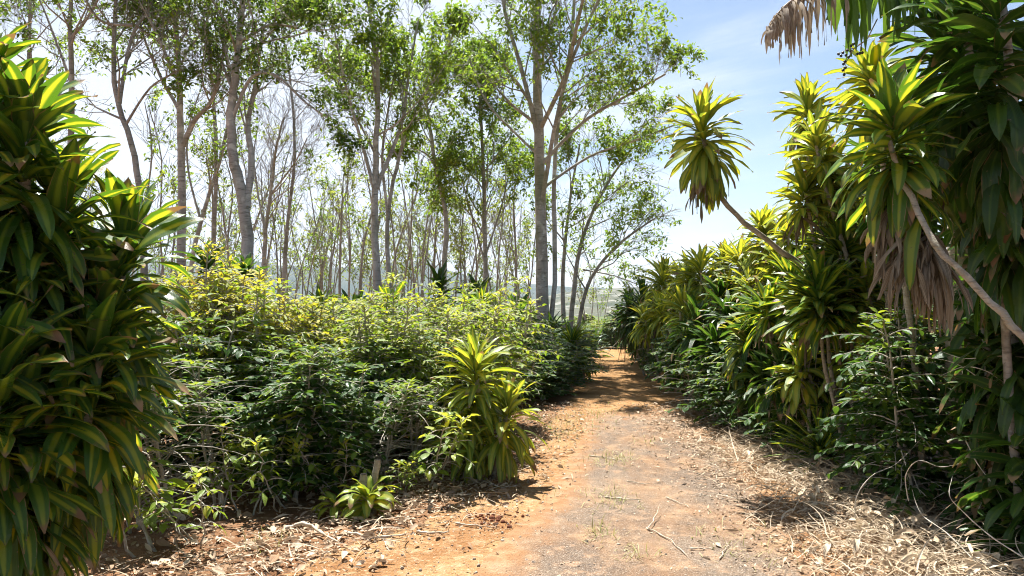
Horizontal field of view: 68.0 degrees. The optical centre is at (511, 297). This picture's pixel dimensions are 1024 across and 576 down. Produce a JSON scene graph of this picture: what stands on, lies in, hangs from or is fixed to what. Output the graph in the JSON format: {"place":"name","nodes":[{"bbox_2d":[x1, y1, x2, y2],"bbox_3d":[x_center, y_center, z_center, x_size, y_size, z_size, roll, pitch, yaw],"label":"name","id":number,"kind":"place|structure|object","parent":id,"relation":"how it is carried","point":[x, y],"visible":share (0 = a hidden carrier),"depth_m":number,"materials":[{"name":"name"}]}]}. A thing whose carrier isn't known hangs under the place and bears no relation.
{"place":"outdoors","nodes":[
{"label":"outdoors","id":0,"kind":"place"},
{"bbox_2d":[129,261,605,304],"bbox_3d":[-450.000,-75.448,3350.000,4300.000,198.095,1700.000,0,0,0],"label":"mountain ridge","id":1,"kind":"structure","parent":0,"point":[344,283],"depth_m":2801.51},
{"bbox_2d":[133,287,881,315],"bbox_3d":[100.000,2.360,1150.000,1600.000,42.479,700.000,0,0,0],"label":"valley slope","id":2,"kind":"structure","parent":0,"point":[611,302],"depth_m":926.14,"materials":[{"name":"green plant"}]},
{"bbox_2d":[0,0,1023,287],"label":"sky","id":3,"kind":"structure","parent":0,"point":[730,32],"materials":[{"name":"blue"}]},
{"bbox_2d":[64,305,1011,575],"bbox_3d":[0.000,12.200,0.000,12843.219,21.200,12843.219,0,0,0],"label":"ground","id":4,"kind":"structure","parent":0,"point":[142,555],"depth_m":5.38,"materials":[{"name":"soil"}]},
{"bbox_2d":[0,0,125,87],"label":"tree","id":5,"kind":"object","parent":4,"relation":"on","point":[8,7],"visible":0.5,"depth_m":19.10,"materials":[{"name":"green plant"}]},
{"bbox_2d":[0,0,162,231],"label":"tree","id":6,"kind":"object","parent":4,"relation":"on","point":[26,34],"visible":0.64,"depth_m":14.96,"materials":[{"name":"green plant"}]},
{"bbox_2d":[0,21,208,575],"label":"dracaena plant","id":7,"kind":"object","parent":4,"relation":"on","point":[76,366],"visible":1,"depth_m":3.41,"materials":[{"name":"green plant"}]},
{"bbox_2d":[42,0,216,320],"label":"tree","id":8,"kind":"object","parent":4,"relation":"on","point":[119,89],"visible":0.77,"depth_m":13.96,"materials":[{"name":"green plant"}]},
{"bbox_2d":[97,84,202,317],"bbox_3d":[-11.196,-2.553,23.567,2.951,8.721,1.728,0,0,26],"label":"grove tree","id":9,"kind":"object","parent":4,"relation":"on","point":[154,150],"visible":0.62,"depth_m":23.59,"materials":[{"name":"green plant"}]},
{"bbox_2d":[122,418,187,557],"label":"seedling","id":10,"kind":"object","parent":4,"relation":"on","point":[181,483],"visible":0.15,"depth_m":4.96,"materials":[{"name":"green plant"}]},
{"bbox_2d":[129,81,207,311],"bbox_3d":[-11.859,-2.640,26.071,2.119,9.089,3.405,0,0,-7],"label":"grove tree","id":11,"kind":"object","parent":4,"relation":"on","point":[173,196],"visible":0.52,"depth_m":25.72,"materials":[{"name":"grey plant"}]},
{"bbox_2d":[62,0,279,295],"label":"tree","id":12,"kind":"object","parent":4,"relation":"on","point":[182,139],"visible":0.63,"depth_m":14.48,"materials":[{"name":"green plant"}]},
{"bbox_2d":[125,461,231,546],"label":"seedling","id":13,"kind":"object","parent":4,"relation":"on","point":[206,511],"visible":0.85,"depth_m":4.76,"materials":[{"name":"green plant"}]},
{"bbox_2d":[134,268,251,378],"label":"bright green shrub","id":14,"kind":"object","parent":4,"relation":"on","point":[179,278],"visible":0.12,"depth_m":7.25,"materials":[{"name":"green plant"}]},
{"bbox_2d":[137,337,256,524],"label":"coffee shrub","id":15,"kind":"object","parent":4,"relation":"on","point":[183,398],"visible":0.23,"depth_m":5.41,"materials":[{"name":"green plant"}]},
{"bbox_2d":[120,30,274,307],"bbox_3d":[-7.383,-2.292,18.289,4.358,7.987,1.998,0,0,33],"label":"tree","id":16,"kind":"object","parent":4,"relation":"on","point":[217,172],"visible":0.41,"depth_m":17.94,"materials":[{"name":"green plant"}]},
{"bbox_2d":[156,236,253,429],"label":"yellow shrub","id":17,"kind":"object","parent":4,"relation":"on","point":[215,280],"visible":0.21,"depth_m":7.50,"materials":[{"name":"green plant"}]},
{"bbox_2d":[140,312,284,480],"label":"coffee shrub","id":18,"kind":"object","parent":4,"relation":"on","point":[227,350],"visible":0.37,"depth_m":6.48,"materials":[{"name":"green plant"}]},
{"bbox_2d":[164,440,260,520],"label":"seedling","id":19,"kind":"object","parent":4,"relation":"on","point":[226,484],"visible":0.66,"depth_m":5.59,"materials":[{"name":"green plant"}]},
{"bbox_2d":[144,358,283,509],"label":"coffee shrub","id":20,"kind":"object","parent":4,"relation":"on","point":[204,420],"visible":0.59,"depth_m":5.80,"materials":[{"name":"green plant"}]},
{"bbox_2d":[158,268,295,466],"bbox_3d":[-2.971,0.677,7.298,1.454,1.913,1.440,0,0,39],"label":"yellow shrub","id":21,"kind":"object","parent":4,"relation":"on","point":[229,309],"visible":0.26,"depth_m":7.19,"materials":[{"name":"green plant"}]},
{"bbox_2d":[186,118,300,258],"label":"grove tree","id":22,"kind":"object","parent":4,"relation":"on","point":[225,226],"visible":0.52,"depth_m":24.82,"materials":[{"name":"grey plant"}]},
{"bbox_2d":[123,1,364,299],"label":"tree","id":23,"kind":"object","parent":4,"relation":"on","point":[214,212],"visible":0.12,"depth_m":21.23,"materials":[{"name":"green plant"}]},
{"bbox_2d":[173,274,317,441],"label":"bright green shrub","id":24,"kind":"object","parent":4,"relation":"on","point":[257,313],"visible":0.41,"depth_m":7.09,"materials":[{"name":"green plant"}]},
{"bbox_2d":[184,412,318,515],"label":"seedling","id":25,"kind":"object","parent":4,"relation":"on","point":[237,463],"visible":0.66,"depth_m":5.71,"materials":[{"name":"green plant"}]},
{"bbox_2d":[134,0,379,297],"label":"tree","id":26,"kind":"object","parent":4,"relation":"on","point":[288,11],"visible":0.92,"depth_m":13.89,"materials":[{"name":"green plant"}]},
{"bbox_2d":[225,425,294,511],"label":"seedling","id":27,"kind":"object","parent":4,"relation":"on","point":[260,473],"visible":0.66,"depth_m":5.63,"materials":[{"name":"green plant"}]},
{"bbox_2d":[209,335,324,470],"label":"coffee shrub","id":28,"kind":"object","parent":4,"relation":"on","point":[242,392],"visible":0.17,"depth_m":6.74,"materials":[{"name":"green plant"}]},
{"bbox_2d":[222,298,334,419],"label":"yellow shrub","id":29,"kind":"object","parent":4,"relation":"on","point":[286,325],"visible":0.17,"depth_m":7.29,"materials":[{"name":"green plant"}]},
{"bbox_2d":[214,79,346,295],"bbox_3d":[-6.141,-1.999,19.960,4.163,7.401,2.661,0,0,44],"label":"tree","id":30,"kind":"object","parent":4,"relation":"on","point":[265,220],"visible":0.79,"depth_m":19.96,"materials":[{"name":"green plant"}]},
{"bbox_2d":[245,294,354,441],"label":"yellow shrub","id":31,"kind":"object","parent":4,"relation":"on","point":[313,325],"visible":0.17,"depth_m":7.83,"materials":[{"name":"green plant"}]},
{"bbox_2d":[217,341,384,500],"bbox_3d":[-1.679,0.987,6.115,1.449,1.274,1.229,0,0,12],"label":"coffee shrub","id":32,"kind":"object","parent":4,"relation":"on","point":[308,420],"visible":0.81,"depth_m":5.95,"materials":[{"name":"green plant"}]},
{"bbox_2d":[268,172,351,298],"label":"grove tree","id":33,"kind":"object","parent":4,"relation":"on","point":[324,215],"visible":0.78,"depth_m":27.21,"materials":[{"name":"green plant"}]},
{"bbox_2d":[273,433,371,496],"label":"seedling","id":34,"kind":"object","parent":4,"relation":"on","point":[311,468],"visible":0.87,"depth_m":5.83,"materials":[{"name":"green plant"}]},
{"bbox_2d":[244,354,402,492],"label":"coffee shrub","id":35,"kind":"object","parent":4,"relation":"on","point":[344,389],"visible":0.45,"depth_m":6.18,"materials":[{"name":"green plant"}]},
{"bbox_2d":[276,143,371,323],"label":"grove tree","id":36,"kind":"object","parent":4,"relation":"on","point":[332,252],"visible":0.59,"depth_m":28.80,"materials":[{"name":"green plant"}]},
{"bbox_2d":[296,189,351,317],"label":"grove tree","id":37,"kind":"object","parent":4,"relation":"on","point":[315,256],"visible":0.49,"depth_m":33.50,"materials":[{"name":"green plant"}]},
{"bbox_2d":[302,146,384,297],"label":"grove tree","id":38,"kind":"object","parent":4,"relation":"on","point":[340,224],"visible":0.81,"depth_m":25.83,"materials":[{"name":"green plant"}]},
{"bbox_2d":[310,459,400,522],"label":"dracaena plant","id":39,"kind":"object","parent":4,"relation":"on","point":[367,488],"visible":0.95,"depth_m":5.48,"materials":[{"name":"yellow plant"}]},
{"bbox_2d":[307,290,418,390],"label":"bright green shrub","id":40,"kind":"object","parent":4,"relation":"on","point":[351,308],"visible":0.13,"depth_m":8.25,"materials":[{"name":"green plant"}]},
{"bbox_2d":[337,117,404,294],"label":"grove tree","id":41,"kind":"object","parent":4,"relation":"on","point":[360,225],"visible":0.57,"depth_m":24.09,"materials":[{"name":"green plant"}]},
{"bbox_2d":[328,294,440,456],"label":"bright green shrub","id":42,"kind":"object","parent":4,"relation":"on","point":[370,324],"visible":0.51,"depth_m":7.40,"materials":[{"name":"green plant"}]},
{"bbox_2d":[331,340,440,458],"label":"coffee shrub","id":43,"kind":"object","parent":4,"relation":"on","point":[377,355],"visible":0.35,"depth_m":7.24,"materials":[{"name":"green plant"}]},
{"bbox_2d":[340,131,435,301],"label":"grove tree","id":44,"kind":"object","parent":4,"relation":"on","point":[368,182],"visible":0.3,"depth_m":27.75,"materials":[{"name":"green plant"}]},
{"bbox_2d":[339,377,446,481],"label":"coffee shrub","id":45,"kind":"object","parent":4,"relation":"on","point":[391,419],"visible":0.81,"depth_m":6.53,"materials":[{"name":"green plant"}]},
{"bbox_2d":[334,272,452,359],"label":"bright green shrub","id":46,"kind":"object","parent":4,"relation":"on","point":[392,281],"visible":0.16,"depth_m":8.48,"materials":[{"name":"green plant"}]},
{"bbox_2d":[288,0,499,312],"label":"tree","id":47,"kind":"object","parent":4,"relation":"on","point":[377,41],"visible":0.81,"depth_m":15.92,"materials":[{"name":"green plant"}]},
{"bbox_2d":[304,0,489,289],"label":"tree","id":48,"kind":"object","parent":4,"relation":"on","point":[455,17],"visible":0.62,"depth_m":16.50,"materials":[{"name":"green plant"}]},
{"bbox_2d":[370,128,435,309],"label":"grove tree","id":49,"kind":"object","parent":4,"relation":"on","point":[393,213],"visible":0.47,"depth_m":23.81,"materials":[{"name":"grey plant"}]},
{"bbox_2d":[363,117,461,316],"bbox_3d":[-2.924,-2.277,27.059,3.628,8.469,4.119,0,0,31],"label":"grove tree","id":50,"kind":"object","parent":4,"relation":"on","point":[423,247],"visible":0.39,"depth_m":26.79,"materials":[{"name":"green plant"}]},
{"bbox_2d":[389,197,440,318],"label":"grove tree","id":51,"kind":"object","parent":4,"relation":"on","point":[409,271],"visible":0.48,"depth_m":32.34,"materials":[{"name":"green plant"}]},
{"bbox_2d":[365,379,468,470],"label":"coffee shrub","id":52,"kind":"object","parent":4,"relation":"on","point":[435,398],"visible":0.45,"depth_m":6.88,"materials":[{"name":"green plant"}]},
{"bbox_2d":[362,311,495,458],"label":"bright green shrub","id":53,"kind":"object","parent":4,"relation":"on","point":[412,374],"visible":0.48,"depth_m":7.42,"materials":[{"name":"green plant"}]},
{"bbox_2d":[379,39,484,303],"bbox_3d":[-2.163,-2.587,19.805,2.960,8.580,3.052,0,0,0],"label":"tree","id":54,"kind":"object","parent":4,"relation":"on","point":[410,152],"visible":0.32,"depth_m":19.93,"materials":[{"name":"green plant"}]},
{"bbox_2d":[394,291,496,437],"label":"bright green shrub","id":55,"kind":"object","parent":4,"relation":"on","point":[439,302],"visible":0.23,"depth_m":8.49,"materials":[{"name":"green plant"}]},
{"bbox_2d":[408,405,482,487],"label":"seedling","id":56,"kind":"object","parent":4,"relation":"on","point":[446,445],"visible":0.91,"depth_m":6.18,"materials":[{"name":"green plant"}]},
{"bbox_2d":[435,164,505,303],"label":"grove tree","id":57,"kind":"object","parent":4,"relation":"on","point":[462,251],"visible":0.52,"depth_m":24.22,"materials":[{"name":"green plant"}]},
{"bbox_2d":[391,17,552,292],"bbox_3d":[-0.857,-2.825,20.357,4.533,9.051,3.278,0,0,-19],"label":"tree","id":58,"kind":"object","parent":4,"relation":"on","point":[454,156],"visible":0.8,"depth_m":20.15,"materials":[{"name":"green plant"}]},
{"bbox_2d":[415,303,540,452],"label":"bright green shrub","id":59,"kind":"object","parent":4,"relation":"on","point":[495,332],"visible":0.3,"depth_m":7.76,"materials":[{"name":"green plant"}]},
{"bbox_2d":[428,287,532,387],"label":"bright green shrub","id":60,"kind":"object","parent":4,"relation":"on","point":[500,300],"visible":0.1,"depth_m":8.74,"materials":[{"name":"green plant"}]},
{"bbox_2d":[428,324,551,485],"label":"dracaena plant","id":61,"kind":"object","parent":4,"relation":"on","point":[499,462],"visible":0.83,"depth_m":6.58,"materials":[{"name":"green plant"}]},
{"bbox_2d":[448,275,561,419],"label":"bright green shrub","id":62,"kind":"object","parent":4,"relation":"on","point":[480,307],"visible":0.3,"depth_m":9.38,"materials":[{"name":"green plant"}]},
{"bbox_2d":[474,186,551,337],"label":"grove tree","id":63,"kind":"object","parent":4,"relation":"on","point":[509,259],"visible":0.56,"depth_m":29.12,"materials":[{"name":"green plant"}]},
{"bbox_2d":[65,401,1017,575],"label":"leaf litter","id":64,"kind":"object","parent":4,"relation":"on","point":[213,556],"visible":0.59,"depth_m":5.39,"materials":[{"name":"brown plant"}]},
{"bbox_2d":[518,348,575,400],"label":"coffee shrub","id":65,"kind":"object","parent":4,"relation":"on","point":[551,391],"visible":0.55,"depth_m":11.81,"materials":[{"name":"green plant"}]},
{"bbox_2d":[91,420,1023,575],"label":"dry straw","id":66,"kind":"object","parent":4,"relation":"on","point":[916,520],"visible":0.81,"depth_m":5.05,"materials":[{"name":"beige plant"}]},
{"bbox_2d":[538,342,607,392],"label":"coffee shrub","id":67,"kind":"object","parent":4,"relation":"on","point":[577,383],"visible":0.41,"depth_m":12.58,"materials":[{"name":"green plant"}]},
{"bbox_2d":[441,0,707,344],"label":"tree","id":68,"kind":"object","parent":4,"relation":"on","point":[539,34],"visible":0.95,"depth_m":17.09,"materials":[{"name":"green plant"}]},
{"bbox_2d":[549,315,602,382],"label":"dracaena plant","id":69,"kind":"object","parent":4,"relation":"on","point":[575,332],"visible":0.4,"depth_m":14.41,"materials":[{"name":"green plant"}]},
{"bbox_2d":[527,109,681,330],"bbox_3d":[2.557,-1.644,19.424,4.074,6.716,3.797,0,0,29],"label":"tree","id":70,"kind":"object","parent":4,"relation":"on","point":[566,148],"visible":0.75,"depth_m":19.27,"materials":[{"name":"green plant"}]},
{"bbox_2d":[608,271,682,375],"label":"dracaena plant","id":71,"kind":"object","parent":4,"relation":"on","point":[626,330],"visible":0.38,"depth_m":15.64,"materials":[{"name":"green plant"}]},
{"bbox_2d":[625,288,677,386],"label":"dracaena plant","id":72,"kind":"object","parent":4,"relation":"on","point":[645,333],"visible":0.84,"depth_m":13.29,"materials":[{"name":"green plant"}]},
{"bbox_2d":[634,254,685,365],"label":"dracaena plant","id":73,"kind":"object","parent":4,"relation":"on","point":[662,279],"visible":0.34,"depth_m":13.90,"materials":[{"name":"green plant"}]},
{"bbox_2d":[663,238,737,323],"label":"dracaena plant","id":74,"kind":"object","parent":4,"relation":"on","point":[690,268],"visible":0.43,"depth_m":11.85,"materials":[{"name":"green plant"}]},
{"bbox_2d":[662,270,745,410],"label":"dracaena plant","id":75,"kind":"object","parent":4,"relation":"on","point":[688,341],"visible":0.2,"depth_m":10.42,"materials":[{"name":"green plant"}]},
{"bbox_2d":[664,334,747,422],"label":"coffee shrub","id":76,"kind":"object","parent":4,"relation":"on","point":[696,401],"visible":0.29,"depth_m":9.62,"materials":[{"name":"green plant"}]},
{"bbox_2d":[680,287,746,416],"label":"dracaena plant","id":77,"kind":"object","parent":4,"relation":"on","point":[711,335],"visible":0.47,"depth_m":9.65,"materials":[{"name":"green plant"}]},
{"bbox_2d":[685,338,767,433],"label":"coffee shrub","id":78,"kind":"object","parent":4,"relation":"on","point":[720,396],"visible":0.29,"depth_m":8.90,"materials":[{"name":"green plant"}]},
{"bbox_2d":[700,233,758,411],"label":"dracaena plant","id":79,"kind":"object","parent":4,"relation":"on","point":[734,259],"visible":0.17,"depth_m":10.55,"materials":[{"name":"green plant"}]},
{"bbox_2d":[654,76,842,314],"bbox_3d":[2.461,-0.225,7.272,2.386,3.664,0.846,0,0,-25],"label":"dracaena plant","id":80,"kind":"object","parent":4,"relation":"on","point":[702,170],"visible":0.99,"depth_m":6.92,"materials":[{"name":"green plant"}]},
{"bbox_2d":[715,292,801,441],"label":"dracaena plant","id":81,"kind":"object","parent":4,"relation":"on","point":[743,356],"visible":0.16,"depth_m":8.44,"materials":[{"name":"green plant"}]},
{"bbox_2d":[724,346,792,443],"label":"dracaena plant","id":82,"kind":"object","parent":4,"relation":"on","point":[751,401],"visible":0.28,"depth_m":8.16,"materials":[{"name":"green plant"}]},
{"bbox_2d":[730,202,799,286],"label":"dracaena plant","id":83,"kind":"object","parent":4,"relation":"on","point":[758,218],"visible":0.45,"depth_m":9.58,"materials":[{"name":"green plant"}]},
{"bbox_2d":[725,237,819,442],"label":"dracaena plant","id":84,"kind":"object","parent":4,"relation":"on","point":[773,289],"visible":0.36,"depth_m":7.76,"materials":[{"name":"green plant"}]},
{"bbox_2d":[743,308,835,463],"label":"dracaena plant","id":85,"kind":"object","parent":4,"relation":"on","point":[763,399],"visible":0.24,"depth_m":7.38,"materials":[{"name":"green plant"}]},
{"bbox_2d":[759,209,819,298],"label":"dracaena plant","id":86,"kind":"object","parent":4,"relation":"on","point":[782,245],"visible":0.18,"depth_m":8.76,"materials":[{"name":"green plant"}]},
{"bbox_2d":[764,339,824,464],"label":"dracaena plant","id":87,"kind":"object","parent":4,"relation":"on","point":[798,383],"visible":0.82,"depth_m":6.95,"materials":[{"name":"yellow plant"}]},
{"bbox_2d":[737,355,867,460],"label":"coffee shrub","id":88,"kind":"object","parent":4,"relation":"on","point":[775,413],"visible":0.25,"depth_m":7.24,"materials":[{"name":"green plant"}]},
{"bbox_2d":[767,72,847,165],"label":"dracaena plant","id":89,"kind":"object","parent":4,"relation":"on","point":[808,92],"visible":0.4,"depth_m":7.53,"materials":[{"name":"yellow plant"}]},
{"bbox_2d":[764,389,862,473],"bbox_3d":[2.763,1.191,6.898,0.952,0.777,0.978,0,0,0],"label":"spiky rosette","id":90,"kind":"object","parent":4,"relation":"on","point":[825,439],"visible":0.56,"depth_m":6.86,"materials":[{"name":"green plant"}]},
{"bbox_2d":[765,312,872,473],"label":"dracaena plant","id":91,"kind":"object","parent":4,"relation":"on","point":[808,399],"visible":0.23,"depth_m":6.93,"materials":[{"name":"green plant"}]},
{"bbox_2d":[756,200,884,474],"bbox_3d":[2.890,0.380,6.842,1.509,2.495,1.054,0,0,-42],"label":"dracaena plant","id":92,"kind":"object","parent":4,"relation":"on","point":[817,292],"visible":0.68,"depth_m":6.66,"materials":[{"name":"green plant"}]},
{"bbox_2d":[761,98,881,475],"bbox_3d":[2.860,-0.092,6.904,1.123,3.434,0.873,0,0,0],"label":"dracaena plant","id":93,"kind":"object","parent":4,"relation":"on","point":[814,197],"visible":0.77,"depth_m":6.83,"materials":[{"name":"green plant"}]},
{"bbox_2d":[808,326,943,493],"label":"coffee shrub","id":94,"kind":"object","parent":4,"relation":"on","point":[852,439],"visible":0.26,"depth_m":5.94,"materials":[{"name":"green plant"}]},
{"bbox_2d":[823,24,930,512],"bbox_3d":[2.696,-0.174,5.555,0.738,3.594,0.724,0,0,36],"label":"dracaena plant","id":95,"kind":"object","parent":4,"relation":"on","point":[864,70],"visible":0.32,"depth_m":5.58,"materials":[{"name":"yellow plant"}]},
{"bbox_2d":[761,0,999,517],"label":"dracaena plant","id":96,"kind":"object","parent":4,"relation":"on","point":[787,18],"visible":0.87,"depth_m":4.51,"materials":[{"name":"green plant"}]},
{"bbox_2d":[830,254,944,465],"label":"shrub","id":97,"kind":"object","parent":4,"relation":"on","point":[868,278],"visible":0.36,"depth_m":6.55,"materials":[{"name":"green plant"}]},
{"bbox_2d":[831,111,946,465],"bbox_3d":[3.329,-0.122,6.468,1.494,3.490,0.847,0,0,-33],"label":"dracaena plant","id":98,"kind":"object","parent":4,"relation":"on","point":[936,227],"visible":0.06,"depth_m":6.35,"materials":[{"name":"green plant"}]},
{"bbox_2d":[816,305,985,516],"bbox_3d":[2.918,0.839,5.662,1.212,1.581,1.430,0,0,20],"label":"coffee shrub","id":99,"kind":"object","parent":4,"relation":"on","point":[901,431],"visible":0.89,"depth_m":5.48,"materials":[{"name":"green plant"}]},
{"bbox_2d":[809,55,1023,343],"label":"dracaena plant","id":100,"kind":"object","parent":4,"relation":"on","point":[900,188],"visible":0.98,"depth_m":3.98,"materials":[{"name":"green plant"}]},
{"bbox_2d":[858,0,1023,572],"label":"dracaena plant","id":101,"kind":"object","parent":4,"relation":"on","point":[977,46],"visible":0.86,"depth_m":4.30,"materials":[{"name":"green plant"}]},
{"bbox_2d":[920,374,1022,535],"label":"coffee shrub","id":102,"kind":"object","parent":4,"relation":"on","point":[967,473],"visible":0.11,"depth_m":4.94,"materials":[{"name":"green plant"}]},
{"bbox_2d":[280,347,894,575],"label":"dirt track","id":103,"kind":"structure","parent":0,"point":[622,383],"depth_m":5.69,"materials":[{"name":"brown soil"}]},
{"bbox_2d":[247,408,874,575],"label":"gravel","id":104,"kind":"structure","parent":103,"relation":"on","point":[532,561],"depth_m":5.60,"materials":[{"name":"brown gravel"}]},
{"bbox_2d":[655,283,711,401],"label":"dracaena plant","id":105,"kind":"object","parent":103,"relation":"on","point":[681,293],"visible":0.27,"depth_m":11.55,"materials":[{"name":"green plant"}]},
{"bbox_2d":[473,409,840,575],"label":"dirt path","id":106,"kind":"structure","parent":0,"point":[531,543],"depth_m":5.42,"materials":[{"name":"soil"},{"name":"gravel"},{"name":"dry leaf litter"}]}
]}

